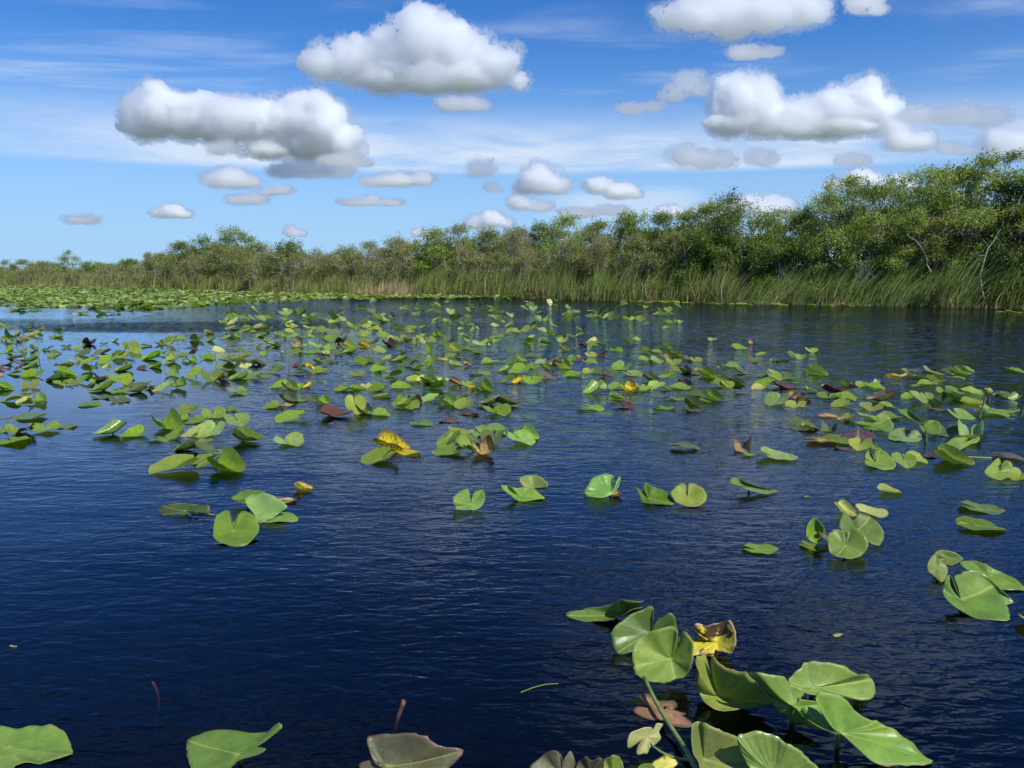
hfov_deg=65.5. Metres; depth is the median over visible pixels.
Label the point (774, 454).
pond lily
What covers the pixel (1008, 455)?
pond lily
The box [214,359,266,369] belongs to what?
pond lily
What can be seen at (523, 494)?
pond lily
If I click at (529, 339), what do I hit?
pond lily
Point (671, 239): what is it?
tree
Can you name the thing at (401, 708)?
sunken stem
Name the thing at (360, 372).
pond lily
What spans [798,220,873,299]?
tree
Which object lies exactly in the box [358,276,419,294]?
reeds
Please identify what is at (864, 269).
tree
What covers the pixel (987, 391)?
flower stalk
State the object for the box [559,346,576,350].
pond lily
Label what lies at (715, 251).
tree
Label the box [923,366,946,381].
pond lily
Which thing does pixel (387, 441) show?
pond lily
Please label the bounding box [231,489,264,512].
pond lily
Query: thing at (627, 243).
tree
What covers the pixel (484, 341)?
pond lily
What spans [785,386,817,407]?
pond lily
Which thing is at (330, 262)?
shrub
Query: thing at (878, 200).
tree
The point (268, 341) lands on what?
pond lily
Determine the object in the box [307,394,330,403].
pond lily
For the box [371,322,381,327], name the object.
pond lily
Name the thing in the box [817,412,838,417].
pond lily
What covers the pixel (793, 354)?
pond lily
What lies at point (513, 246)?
tree
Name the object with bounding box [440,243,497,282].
shrub
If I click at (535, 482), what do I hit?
pond lily
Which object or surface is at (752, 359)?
pond lily
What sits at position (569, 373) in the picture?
pond lily
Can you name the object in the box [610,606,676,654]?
pond lily
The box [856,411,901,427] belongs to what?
pond lily
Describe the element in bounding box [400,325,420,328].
pond lily
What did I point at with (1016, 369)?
pond lily
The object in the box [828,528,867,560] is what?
pond lily
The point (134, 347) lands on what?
pond lily
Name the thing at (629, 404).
pond lily
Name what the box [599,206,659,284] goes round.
tree
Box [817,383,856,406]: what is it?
pond lily
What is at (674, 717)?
dead leaf
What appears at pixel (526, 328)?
pond lily
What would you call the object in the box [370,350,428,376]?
pond lily
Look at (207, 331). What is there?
pond lily
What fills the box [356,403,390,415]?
pond lily
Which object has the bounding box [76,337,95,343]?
pond lily
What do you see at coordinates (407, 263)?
shrub
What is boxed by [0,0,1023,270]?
sky
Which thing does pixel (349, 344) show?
pond lily
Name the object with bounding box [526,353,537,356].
pond lily
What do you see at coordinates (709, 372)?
pond lily
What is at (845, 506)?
pond lily
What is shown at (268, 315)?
lily pads
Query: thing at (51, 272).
shrub
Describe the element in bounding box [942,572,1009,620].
pond lily
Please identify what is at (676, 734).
leaf stalk
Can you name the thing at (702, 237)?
tree
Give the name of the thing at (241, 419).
pond lily
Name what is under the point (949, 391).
pond lily
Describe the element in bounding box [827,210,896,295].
tree
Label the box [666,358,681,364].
pond lily
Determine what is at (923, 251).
dead branch
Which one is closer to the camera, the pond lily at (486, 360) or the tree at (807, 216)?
the pond lily at (486, 360)
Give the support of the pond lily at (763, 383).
on the water
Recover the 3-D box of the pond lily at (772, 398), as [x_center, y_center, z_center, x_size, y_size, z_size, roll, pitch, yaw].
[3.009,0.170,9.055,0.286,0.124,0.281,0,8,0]
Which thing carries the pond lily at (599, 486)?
on the water
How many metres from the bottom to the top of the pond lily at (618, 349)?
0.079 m
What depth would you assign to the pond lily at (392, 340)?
16.37 m
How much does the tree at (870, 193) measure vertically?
5.922 m
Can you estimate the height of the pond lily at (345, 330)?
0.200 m
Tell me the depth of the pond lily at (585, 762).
2.37 m
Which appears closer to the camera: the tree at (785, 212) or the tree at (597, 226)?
the tree at (785, 212)
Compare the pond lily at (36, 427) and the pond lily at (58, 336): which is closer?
the pond lily at (36, 427)
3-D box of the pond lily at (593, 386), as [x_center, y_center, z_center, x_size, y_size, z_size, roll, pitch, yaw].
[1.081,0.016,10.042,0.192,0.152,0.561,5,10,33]
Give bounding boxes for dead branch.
[905,229,930,271]
[980,226,1000,298]
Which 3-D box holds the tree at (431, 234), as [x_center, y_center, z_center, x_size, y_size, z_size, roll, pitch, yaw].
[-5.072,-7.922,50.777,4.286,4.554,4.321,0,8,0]
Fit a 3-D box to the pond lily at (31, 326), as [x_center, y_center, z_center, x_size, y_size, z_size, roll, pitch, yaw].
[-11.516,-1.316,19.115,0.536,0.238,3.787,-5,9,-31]
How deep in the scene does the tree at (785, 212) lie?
39.92 m
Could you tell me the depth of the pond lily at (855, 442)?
6.80 m
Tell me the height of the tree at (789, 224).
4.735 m
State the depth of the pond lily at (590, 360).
13.15 m
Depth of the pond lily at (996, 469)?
5.89 m
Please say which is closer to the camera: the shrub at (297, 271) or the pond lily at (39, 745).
the pond lily at (39, 745)
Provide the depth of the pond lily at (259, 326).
20.65 m
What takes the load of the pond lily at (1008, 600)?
on the water
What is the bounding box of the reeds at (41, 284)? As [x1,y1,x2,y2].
[27,281,73,286]
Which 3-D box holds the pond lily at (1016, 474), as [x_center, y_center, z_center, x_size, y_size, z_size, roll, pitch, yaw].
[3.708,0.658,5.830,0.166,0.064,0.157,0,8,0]
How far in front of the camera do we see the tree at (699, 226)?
45.05 m
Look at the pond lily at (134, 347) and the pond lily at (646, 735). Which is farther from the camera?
the pond lily at (134, 347)
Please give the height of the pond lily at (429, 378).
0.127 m
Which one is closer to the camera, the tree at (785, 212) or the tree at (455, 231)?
the tree at (785, 212)
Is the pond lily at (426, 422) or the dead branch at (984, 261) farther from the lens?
the dead branch at (984, 261)
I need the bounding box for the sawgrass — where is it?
[0,271,239,289]
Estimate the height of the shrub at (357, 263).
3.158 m
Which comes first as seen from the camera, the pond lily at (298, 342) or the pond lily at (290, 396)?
the pond lily at (290, 396)
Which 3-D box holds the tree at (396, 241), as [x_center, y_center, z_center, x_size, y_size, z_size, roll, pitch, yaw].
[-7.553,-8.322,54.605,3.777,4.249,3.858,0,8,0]
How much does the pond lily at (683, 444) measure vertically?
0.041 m
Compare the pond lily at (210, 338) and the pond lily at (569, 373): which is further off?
the pond lily at (210, 338)
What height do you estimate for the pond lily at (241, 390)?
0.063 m
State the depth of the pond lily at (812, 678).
2.84 m
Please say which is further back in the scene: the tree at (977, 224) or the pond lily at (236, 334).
the tree at (977, 224)
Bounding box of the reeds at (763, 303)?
[237,287,1023,309]
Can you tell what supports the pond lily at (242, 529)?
on the water
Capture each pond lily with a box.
[0,329,20,342]
[0,346,16,364]
[0,365,10,375]
[0,380,46,403]
[0,381,14,389]
[0,413,76,433]
[0,436,31,444]
[0,724,72,767]
[5,353,38,367]
[8,368,43,377]
[17,344,61,356]
[19,321,43,339]
[46,366,77,385]
[48,334,62,337]
[53,359,75,363]
[71,345,91,355]
[75,348,117,371]
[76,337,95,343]
[76,374,95,382]
[76,401,101,405]
[89,373,134,402]
[92,419,150,436]
[112,340,141,357]
[113,363,132,371]
[127,381,156,391]
[136,365,148,369]
[141,350,174,359]
[148,446,245,473]
[149,362,161,367]
[151,404,225,453]
[152,376,186,391]
[155,335,176,344]
[159,503,209,521]
[162,351,197,361]
[163,365,178,375]
[185,366,228,381]
[186,722,281,767]
[189,333,202,339]
[198,353,214,358]
[204,329,213,333]
[205,336,214,341]
[211,371,269,381]
[212,346,250,359]
[213,510,258,546]
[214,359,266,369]
[223,406,238,411]
[224,413,249,425]
[227,386,247,394]
[230,331,240,336]
[230,426,263,441]
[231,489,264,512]
[245,492,286,523]
[251,323,263,328]
[255,332,266,336]
[255,342,266,354]
[259,512,297,525]
[261,325,272,329]
[262,390,307,408]
[264,338,280,346]
[266,364,284,372]
[269,379,313,389]
[273,432,303,446]
[274,410,309,422]
[277,330,286,335]
[277,497,296,503]
[282,328,294,332]
[285,323,297,327]
[286,361,329,374]
[289,337,307,346]
[289,348,301,353]
[293,481,313,490]
[299,344,342,362]
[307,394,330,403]
[309,326,317,332]
[313,325,326,332]
[316,405,352,416]
[318,333,346,341]
[326,328,337,332]
[333,382,390,396]
[339,339,357,352]
[340,328,348,333]
[345,395,365,416]
[347,357,367,364]
[349,370,365,375]
[350,324,359,328]
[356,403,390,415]
[358,337,379,346]
[359,317,369,323]
[359,733,463,767]
[360,430,420,464]
[361,331,369,336]
[366,358,374,362]
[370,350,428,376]
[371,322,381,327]
[372,346,386,352]
[376,330,388,336]
[382,335,403,345]
[390,380,410,388]
[392,394,422,408]
[393,323,401,327]
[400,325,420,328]
[400,334,425,343]
[405,373,437,382]
[410,420,432,425]
[421,392,474,408]
[422,376,492,390]
[425,336,435,365]
[431,331,444,336]
[432,422,538,455]
[436,338,484,365]
[439,418,457,422]
[453,489,484,515]
[457,410,478,414]
[463,359,471,365]
[469,370,490,374]
[472,333,503,345]
[478,394,521,415]
[481,357,499,362]
[497,352,542,383]
[501,485,544,504]
[519,475,547,489]
[521,325,531,333]
[523,335,535,342]
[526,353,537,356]
[530,750,574,767]
[534,355,583,369]
[538,338,550,343]
[538,371,557,379]
[547,330,554,334]
[555,335,568,342]
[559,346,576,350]
[563,370,583,376]
[566,599,643,625]
[576,757,603,767]
[577,404,603,411]
[578,337,605,346]
[582,358,597,363]
[582,360,642,376]
[582,379,606,392]
[584,474,620,502]
[585,350,606,356]
[603,755,623,767]
[608,379,645,391]
[609,391,624,399]
[610,347,622,351]
[610,490,621,496]
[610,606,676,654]
[615,402,634,408]
[627,723,662,754]
[632,626,693,682]
[635,483,674,507]
[638,343,682,363]
[638,373,692,397]
[638,763,654,767]
[651,754,679,767]
[654,406,674,409]
[658,365,717,377]
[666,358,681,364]
[667,396,684,400]
[669,442,699,449]
[671,483,706,507]
[682,355,702,361]
[683,397,705,411]
[685,388,723,401]
[691,620,735,658]
[691,721,748,767]
[695,654,772,711]
[710,376,746,387]
[723,361,752,374]
[730,343,747,348]
[730,477,777,498]
[734,435,797,459]
[736,730,817,767]
[741,543,778,553]
[748,357,758,362]
[749,672,821,736]
[751,369,797,389]
[764,392,789,405]
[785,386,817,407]
[787,351,806,358]
[788,417,819,430]
[788,661,875,700]
[799,531,827,550]
[800,692,932,766]
[805,347,817,351]
[805,363,828,375]
[805,437,850,450]
[806,518,824,543]
[813,420,848,443]
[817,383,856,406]
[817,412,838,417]
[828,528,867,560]
[834,499,888,517]
[837,413,855,420]
[839,379,855,386]
[839,513,883,545]
[841,429,875,441]
[849,437,880,450]
[853,419,893,432]
[855,379,884,389]
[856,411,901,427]
[860,390,895,410]
[864,449,895,470]
[877,483,901,492]
[885,368,922,376]
[887,427,921,445]
[891,450,927,467]
[897,409,940,436]
[901,390,948,410]
[907,373,926,377]
[911,379,937,385]
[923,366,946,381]
[924,443,974,464]
[927,554,947,584]
[934,550,962,565]
[936,386,984,399]
[937,425,958,436]
[937,436,979,450]
[941,365,974,378]
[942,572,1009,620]
[947,408,975,419]
[955,516,1005,529]
[957,500,1005,514]
[958,418,983,437]
[960,396,990,408]
[960,561,1023,590]
[962,570,1013,604]
[974,408,1019,416]
[984,458,1013,481]
[992,452,1023,460]
[993,391,1022,399]
[1006,367,1023,372]
[1008,467,1023,479]
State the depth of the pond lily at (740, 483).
5.44 m
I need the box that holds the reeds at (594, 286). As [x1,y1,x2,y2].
[407,257,759,303]
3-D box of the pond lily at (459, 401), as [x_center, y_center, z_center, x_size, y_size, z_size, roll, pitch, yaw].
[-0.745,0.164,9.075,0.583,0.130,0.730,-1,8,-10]
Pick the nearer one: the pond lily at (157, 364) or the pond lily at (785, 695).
the pond lily at (785, 695)
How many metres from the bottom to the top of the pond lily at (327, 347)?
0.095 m
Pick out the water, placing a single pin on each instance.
(346, 614)
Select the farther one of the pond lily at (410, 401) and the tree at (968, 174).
the tree at (968, 174)
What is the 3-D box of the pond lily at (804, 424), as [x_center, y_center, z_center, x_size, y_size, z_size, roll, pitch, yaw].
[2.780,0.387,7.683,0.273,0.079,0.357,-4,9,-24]
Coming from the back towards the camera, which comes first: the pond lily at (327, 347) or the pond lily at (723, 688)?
the pond lily at (327, 347)
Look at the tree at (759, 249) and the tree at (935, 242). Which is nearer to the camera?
the tree at (935, 242)
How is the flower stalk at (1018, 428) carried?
on the water
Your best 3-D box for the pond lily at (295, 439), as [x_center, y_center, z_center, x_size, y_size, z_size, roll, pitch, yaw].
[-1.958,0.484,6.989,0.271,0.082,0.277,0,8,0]
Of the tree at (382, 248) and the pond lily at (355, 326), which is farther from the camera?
the tree at (382, 248)
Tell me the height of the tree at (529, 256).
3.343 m
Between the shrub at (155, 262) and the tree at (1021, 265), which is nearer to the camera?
the tree at (1021, 265)
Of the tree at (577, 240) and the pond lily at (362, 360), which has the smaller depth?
the pond lily at (362, 360)
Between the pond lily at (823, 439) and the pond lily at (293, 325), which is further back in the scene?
the pond lily at (293, 325)
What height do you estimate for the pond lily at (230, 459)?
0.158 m
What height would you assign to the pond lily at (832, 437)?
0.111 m
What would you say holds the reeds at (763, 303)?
on the water
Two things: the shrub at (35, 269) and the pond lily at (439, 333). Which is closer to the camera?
the pond lily at (439, 333)
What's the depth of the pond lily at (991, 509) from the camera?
5.07 m
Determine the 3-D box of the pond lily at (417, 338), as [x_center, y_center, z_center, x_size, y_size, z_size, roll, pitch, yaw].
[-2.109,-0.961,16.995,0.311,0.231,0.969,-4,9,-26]
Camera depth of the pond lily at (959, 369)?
11.74 m
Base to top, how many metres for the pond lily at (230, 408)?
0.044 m
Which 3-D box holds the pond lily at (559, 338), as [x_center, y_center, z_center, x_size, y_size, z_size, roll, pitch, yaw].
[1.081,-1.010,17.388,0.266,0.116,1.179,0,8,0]
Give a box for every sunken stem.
[150,681,159,767]
[393,700,405,732]
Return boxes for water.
[0,288,1023,767]
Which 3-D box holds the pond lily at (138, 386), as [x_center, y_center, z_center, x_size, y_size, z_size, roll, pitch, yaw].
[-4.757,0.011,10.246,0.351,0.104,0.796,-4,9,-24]
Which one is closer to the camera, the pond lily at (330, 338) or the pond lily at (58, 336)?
the pond lily at (330, 338)
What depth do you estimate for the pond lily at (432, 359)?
14.77 m
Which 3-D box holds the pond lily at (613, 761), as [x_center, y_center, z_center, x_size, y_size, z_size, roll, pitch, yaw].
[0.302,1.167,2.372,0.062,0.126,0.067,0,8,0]
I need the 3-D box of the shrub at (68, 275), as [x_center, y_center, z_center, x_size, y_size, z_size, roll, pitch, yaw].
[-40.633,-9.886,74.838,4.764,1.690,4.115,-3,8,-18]
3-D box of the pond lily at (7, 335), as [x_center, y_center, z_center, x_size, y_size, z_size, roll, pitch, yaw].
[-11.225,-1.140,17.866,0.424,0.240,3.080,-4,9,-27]
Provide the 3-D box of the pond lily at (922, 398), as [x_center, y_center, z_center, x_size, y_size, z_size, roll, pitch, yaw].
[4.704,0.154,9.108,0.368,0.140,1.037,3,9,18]
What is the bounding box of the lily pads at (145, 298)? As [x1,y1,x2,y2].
[0,285,531,313]
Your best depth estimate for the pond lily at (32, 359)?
13.16 m
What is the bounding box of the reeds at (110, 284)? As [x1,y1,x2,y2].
[105,279,147,287]
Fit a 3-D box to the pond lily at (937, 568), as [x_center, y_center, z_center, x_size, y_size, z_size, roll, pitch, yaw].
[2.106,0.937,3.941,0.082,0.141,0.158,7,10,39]
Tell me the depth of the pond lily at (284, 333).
18.57 m
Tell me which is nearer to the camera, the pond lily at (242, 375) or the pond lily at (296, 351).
the pond lily at (242, 375)
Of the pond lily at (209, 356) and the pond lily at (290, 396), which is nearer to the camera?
the pond lily at (290, 396)
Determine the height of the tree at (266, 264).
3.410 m
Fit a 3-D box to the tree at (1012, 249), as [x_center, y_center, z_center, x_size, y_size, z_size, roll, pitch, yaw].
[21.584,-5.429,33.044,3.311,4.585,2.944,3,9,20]
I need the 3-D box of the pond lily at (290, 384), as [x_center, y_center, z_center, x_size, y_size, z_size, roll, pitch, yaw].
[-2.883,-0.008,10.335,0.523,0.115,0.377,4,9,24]
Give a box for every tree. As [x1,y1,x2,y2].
[0,258,54,276]
[53,249,82,274]
[105,258,156,277]
[129,251,166,280]
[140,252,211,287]
[149,239,204,279]
[163,243,224,280]
[171,233,223,275]
[190,241,253,285]
[195,241,263,278]
[202,224,262,262]
[209,247,265,288]
[240,250,298,283]
[242,238,274,279]
[257,236,313,281]
[299,246,340,282]
[319,243,368,277]
[326,249,355,274]
[339,244,393,281]
[345,239,392,284]
[369,236,447,281]
[373,231,424,283]
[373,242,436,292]
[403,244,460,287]
[404,223,457,281]
[417,238,477,280]
[433,220,480,281]
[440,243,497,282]
[453,230,505,281]
[465,225,515,277]
[484,226,543,280]
[492,223,538,280]
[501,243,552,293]
[514,221,567,275]
[522,218,558,275]
[534,209,591,283]
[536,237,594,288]
[556,226,610,274]
[571,216,622,280]
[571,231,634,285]
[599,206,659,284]
[602,221,667,280]
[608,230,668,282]
[628,226,670,281]
[629,226,706,292]
[632,206,684,284]
[659,204,706,276]
[665,216,712,262]
[665,220,738,286]
[683,185,781,288]
[684,199,730,275]
[696,227,763,290]
[701,210,755,271]
[732,235,788,297]
[735,213,784,283]
[742,202,799,291]
[754,229,826,293]
[768,214,835,279]
[776,206,828,278]
[794,169,881,279]
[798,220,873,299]
[799,190,865,278]
[825,178,903,282]
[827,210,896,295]
[847,210,922,285]
[851,181,908,278]
[861,167,933,278]
[867,207,946,301]
[871,182,955,280]
[880,159,978,278]
[897,212,974,296]
[916,166,981,282]
[926,155,1000,281]
[928,166,1012,254]
[931,202,1009,298]
[933,147,1023,282]
[957,216,1023,285]
[967,147,1023,285]
[989,162,1023,257]
[991,199,1023,298]
[1011,176,1023,282]
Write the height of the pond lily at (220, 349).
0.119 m
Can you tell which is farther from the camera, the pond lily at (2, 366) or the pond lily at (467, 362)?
the pond lily at (467, 362)
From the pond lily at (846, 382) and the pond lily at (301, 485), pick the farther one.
the pond lily at (846, 382)
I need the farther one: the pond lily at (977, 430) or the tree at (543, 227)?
the tree at (543, 227)
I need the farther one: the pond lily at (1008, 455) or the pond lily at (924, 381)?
the pond lily at (924, 381)
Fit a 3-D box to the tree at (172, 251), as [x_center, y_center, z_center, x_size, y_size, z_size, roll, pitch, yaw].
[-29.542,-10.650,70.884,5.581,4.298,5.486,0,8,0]
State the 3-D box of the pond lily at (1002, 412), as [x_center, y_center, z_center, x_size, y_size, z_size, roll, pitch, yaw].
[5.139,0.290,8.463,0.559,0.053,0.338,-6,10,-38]
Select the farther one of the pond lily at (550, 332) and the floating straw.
the pond lily at (550, 332)
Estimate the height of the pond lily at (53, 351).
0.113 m
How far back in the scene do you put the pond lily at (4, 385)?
10.24 m
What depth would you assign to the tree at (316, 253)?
57.49 m
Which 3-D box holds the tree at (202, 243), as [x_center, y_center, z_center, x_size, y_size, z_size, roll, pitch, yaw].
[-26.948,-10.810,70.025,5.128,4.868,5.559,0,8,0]
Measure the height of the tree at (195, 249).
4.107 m
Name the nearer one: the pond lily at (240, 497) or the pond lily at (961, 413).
the pond lily at (240, 497)
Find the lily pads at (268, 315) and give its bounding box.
[225,295,681,321]
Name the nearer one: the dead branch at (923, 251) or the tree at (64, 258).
the dead branch at (923, 251)
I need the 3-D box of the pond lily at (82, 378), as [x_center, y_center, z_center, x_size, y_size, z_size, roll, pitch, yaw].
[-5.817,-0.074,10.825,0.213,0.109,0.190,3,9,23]
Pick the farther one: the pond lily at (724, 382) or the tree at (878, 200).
the tree at (878, 200)
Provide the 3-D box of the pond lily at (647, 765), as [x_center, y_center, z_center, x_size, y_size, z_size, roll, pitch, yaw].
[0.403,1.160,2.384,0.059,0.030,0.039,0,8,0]
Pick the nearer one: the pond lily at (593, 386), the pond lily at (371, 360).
the pond lily at (593, 386)
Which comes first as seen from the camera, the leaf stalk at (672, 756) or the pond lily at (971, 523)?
the leaf stalk at (672, 756)
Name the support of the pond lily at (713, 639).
on the water
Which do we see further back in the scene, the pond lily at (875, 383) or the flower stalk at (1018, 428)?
the pond lily at (875, 383)
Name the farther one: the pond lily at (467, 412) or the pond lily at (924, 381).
the pond lily at (924, 381)
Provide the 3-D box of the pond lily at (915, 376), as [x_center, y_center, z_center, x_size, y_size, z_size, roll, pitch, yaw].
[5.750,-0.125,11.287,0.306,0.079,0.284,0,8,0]
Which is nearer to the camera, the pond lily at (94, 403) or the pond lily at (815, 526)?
the pond lily at (815, 526)
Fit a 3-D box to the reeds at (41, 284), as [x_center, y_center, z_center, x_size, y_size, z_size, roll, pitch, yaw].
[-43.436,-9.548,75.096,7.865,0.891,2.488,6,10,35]
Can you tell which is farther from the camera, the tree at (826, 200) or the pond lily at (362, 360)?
the tree at (826, 200)
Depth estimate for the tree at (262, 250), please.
61.90 m
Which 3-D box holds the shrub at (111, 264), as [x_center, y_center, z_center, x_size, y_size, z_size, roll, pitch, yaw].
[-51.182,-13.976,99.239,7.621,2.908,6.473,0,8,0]
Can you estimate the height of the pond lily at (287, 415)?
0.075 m
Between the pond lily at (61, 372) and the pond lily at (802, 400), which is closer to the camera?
the pond lily at (802, 400)
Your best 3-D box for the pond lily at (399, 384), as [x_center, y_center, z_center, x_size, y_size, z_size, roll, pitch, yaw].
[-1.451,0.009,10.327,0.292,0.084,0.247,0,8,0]
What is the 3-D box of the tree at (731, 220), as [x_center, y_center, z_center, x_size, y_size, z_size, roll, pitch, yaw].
[11.293,-7.116,40.821,5.342,5.760,5.250,0,8,0]
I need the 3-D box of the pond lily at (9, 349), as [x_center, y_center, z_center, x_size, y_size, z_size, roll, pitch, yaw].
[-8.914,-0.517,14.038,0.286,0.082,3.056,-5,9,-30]
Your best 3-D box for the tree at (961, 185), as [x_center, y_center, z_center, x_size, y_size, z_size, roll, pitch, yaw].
[21.244,-7.321,39.028,4.049,6.653,4.404,0,8,0]
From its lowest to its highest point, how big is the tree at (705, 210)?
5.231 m
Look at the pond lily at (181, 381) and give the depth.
10.19 m
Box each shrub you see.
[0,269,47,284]
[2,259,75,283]
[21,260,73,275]
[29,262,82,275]
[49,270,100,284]
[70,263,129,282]
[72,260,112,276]
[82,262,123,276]
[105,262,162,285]
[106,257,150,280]
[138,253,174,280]
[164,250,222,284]
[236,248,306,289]
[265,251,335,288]
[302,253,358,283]
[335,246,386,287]
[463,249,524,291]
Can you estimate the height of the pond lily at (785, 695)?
0.225 m
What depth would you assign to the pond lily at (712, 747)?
2.42 m
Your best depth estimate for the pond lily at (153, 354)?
13.65 m
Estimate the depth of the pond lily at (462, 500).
5.10 m
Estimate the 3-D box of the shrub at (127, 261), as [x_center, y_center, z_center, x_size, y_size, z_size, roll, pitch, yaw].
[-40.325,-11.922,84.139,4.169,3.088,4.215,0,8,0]
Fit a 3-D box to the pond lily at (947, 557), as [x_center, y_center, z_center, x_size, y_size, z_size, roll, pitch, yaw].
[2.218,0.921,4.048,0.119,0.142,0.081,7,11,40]
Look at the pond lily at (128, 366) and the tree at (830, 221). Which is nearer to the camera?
the pond lily at (128, 366)
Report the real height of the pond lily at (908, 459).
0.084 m
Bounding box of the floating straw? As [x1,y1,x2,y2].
[968,456,995,458]
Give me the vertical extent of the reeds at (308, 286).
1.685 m
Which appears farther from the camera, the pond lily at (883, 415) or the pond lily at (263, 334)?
the pond lily at (263, 334)
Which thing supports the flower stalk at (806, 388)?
on the water
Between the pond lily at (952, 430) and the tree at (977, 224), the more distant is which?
the tree at (977, 224)
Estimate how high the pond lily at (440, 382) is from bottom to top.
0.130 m
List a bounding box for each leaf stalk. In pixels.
[643,675,697,767]
[650,742,688,761]
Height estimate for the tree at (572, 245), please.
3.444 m
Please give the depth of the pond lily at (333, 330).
19.56 m
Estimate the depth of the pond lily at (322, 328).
19.72 m
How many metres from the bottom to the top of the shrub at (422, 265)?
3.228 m
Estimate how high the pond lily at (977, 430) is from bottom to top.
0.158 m
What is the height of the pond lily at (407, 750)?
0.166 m
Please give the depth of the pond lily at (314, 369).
11.97 m
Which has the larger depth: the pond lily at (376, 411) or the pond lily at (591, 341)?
the pond lily at (591, 341)
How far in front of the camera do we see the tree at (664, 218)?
43.17 m
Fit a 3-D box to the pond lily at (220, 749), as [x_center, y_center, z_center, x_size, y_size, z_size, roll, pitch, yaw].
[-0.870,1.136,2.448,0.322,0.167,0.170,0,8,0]
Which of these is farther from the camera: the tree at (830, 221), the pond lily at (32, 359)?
the tree at (830, 221)
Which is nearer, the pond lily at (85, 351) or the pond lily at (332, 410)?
the pond lily at (332, 410)
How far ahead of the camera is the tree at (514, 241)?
50.72 m
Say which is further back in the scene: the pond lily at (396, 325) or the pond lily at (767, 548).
the pond lily at (396, 325)
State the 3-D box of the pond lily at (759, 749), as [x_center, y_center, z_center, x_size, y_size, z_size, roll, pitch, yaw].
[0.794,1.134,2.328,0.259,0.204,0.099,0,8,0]
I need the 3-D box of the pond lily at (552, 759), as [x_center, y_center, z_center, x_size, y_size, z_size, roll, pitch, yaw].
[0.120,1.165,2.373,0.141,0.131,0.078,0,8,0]
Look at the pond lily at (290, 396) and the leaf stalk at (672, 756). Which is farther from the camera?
the pond lily at (290, 396)
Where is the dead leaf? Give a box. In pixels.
[633,693,691,727]
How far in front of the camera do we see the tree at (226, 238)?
68.84 m
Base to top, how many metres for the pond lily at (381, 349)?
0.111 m
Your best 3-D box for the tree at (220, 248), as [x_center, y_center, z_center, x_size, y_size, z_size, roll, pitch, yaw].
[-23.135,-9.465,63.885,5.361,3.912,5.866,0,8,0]
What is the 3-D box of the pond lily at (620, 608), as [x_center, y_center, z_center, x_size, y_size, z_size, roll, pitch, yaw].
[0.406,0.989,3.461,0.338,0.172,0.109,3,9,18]
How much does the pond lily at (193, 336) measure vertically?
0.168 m
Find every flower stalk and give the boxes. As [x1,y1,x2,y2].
[804,386,807,416]
[922,430,926,467]
[972,388,992,437]
[986,396,989,425]
[1015,406,1023,439]
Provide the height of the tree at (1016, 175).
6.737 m
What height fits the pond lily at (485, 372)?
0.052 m
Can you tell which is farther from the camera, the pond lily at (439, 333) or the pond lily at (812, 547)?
the pond lily at (439, 333)
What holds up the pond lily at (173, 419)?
on the water
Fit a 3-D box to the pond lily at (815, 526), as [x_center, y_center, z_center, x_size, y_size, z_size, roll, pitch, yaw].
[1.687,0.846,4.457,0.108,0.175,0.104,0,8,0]
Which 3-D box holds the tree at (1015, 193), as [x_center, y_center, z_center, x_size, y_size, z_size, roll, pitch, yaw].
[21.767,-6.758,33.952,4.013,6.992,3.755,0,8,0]
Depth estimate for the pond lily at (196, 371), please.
11.13 m
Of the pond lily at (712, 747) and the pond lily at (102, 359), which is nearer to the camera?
the pond lily at (712, 747)
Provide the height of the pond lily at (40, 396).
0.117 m
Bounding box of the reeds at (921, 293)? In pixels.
[697,234,1023,309]
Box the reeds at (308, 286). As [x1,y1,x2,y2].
[178,270,456,294]
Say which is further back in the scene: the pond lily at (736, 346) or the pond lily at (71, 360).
the pond lily at (736, 346)
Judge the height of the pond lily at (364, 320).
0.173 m
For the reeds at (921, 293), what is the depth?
34.21 m
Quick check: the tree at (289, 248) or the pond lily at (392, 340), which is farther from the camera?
the tree at (289, 248)
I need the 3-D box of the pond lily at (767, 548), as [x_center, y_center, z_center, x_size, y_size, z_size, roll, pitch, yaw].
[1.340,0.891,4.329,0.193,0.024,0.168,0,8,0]
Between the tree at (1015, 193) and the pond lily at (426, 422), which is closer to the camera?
the pond lily at (426, 422)
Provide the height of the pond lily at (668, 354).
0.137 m
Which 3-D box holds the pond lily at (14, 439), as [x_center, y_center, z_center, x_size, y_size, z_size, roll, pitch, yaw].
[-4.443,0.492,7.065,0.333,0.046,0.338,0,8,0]
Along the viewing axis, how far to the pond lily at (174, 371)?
11.61 m
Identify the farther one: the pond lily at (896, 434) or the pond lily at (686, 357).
the pond lily at (686, 357)
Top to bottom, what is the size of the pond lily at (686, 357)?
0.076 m

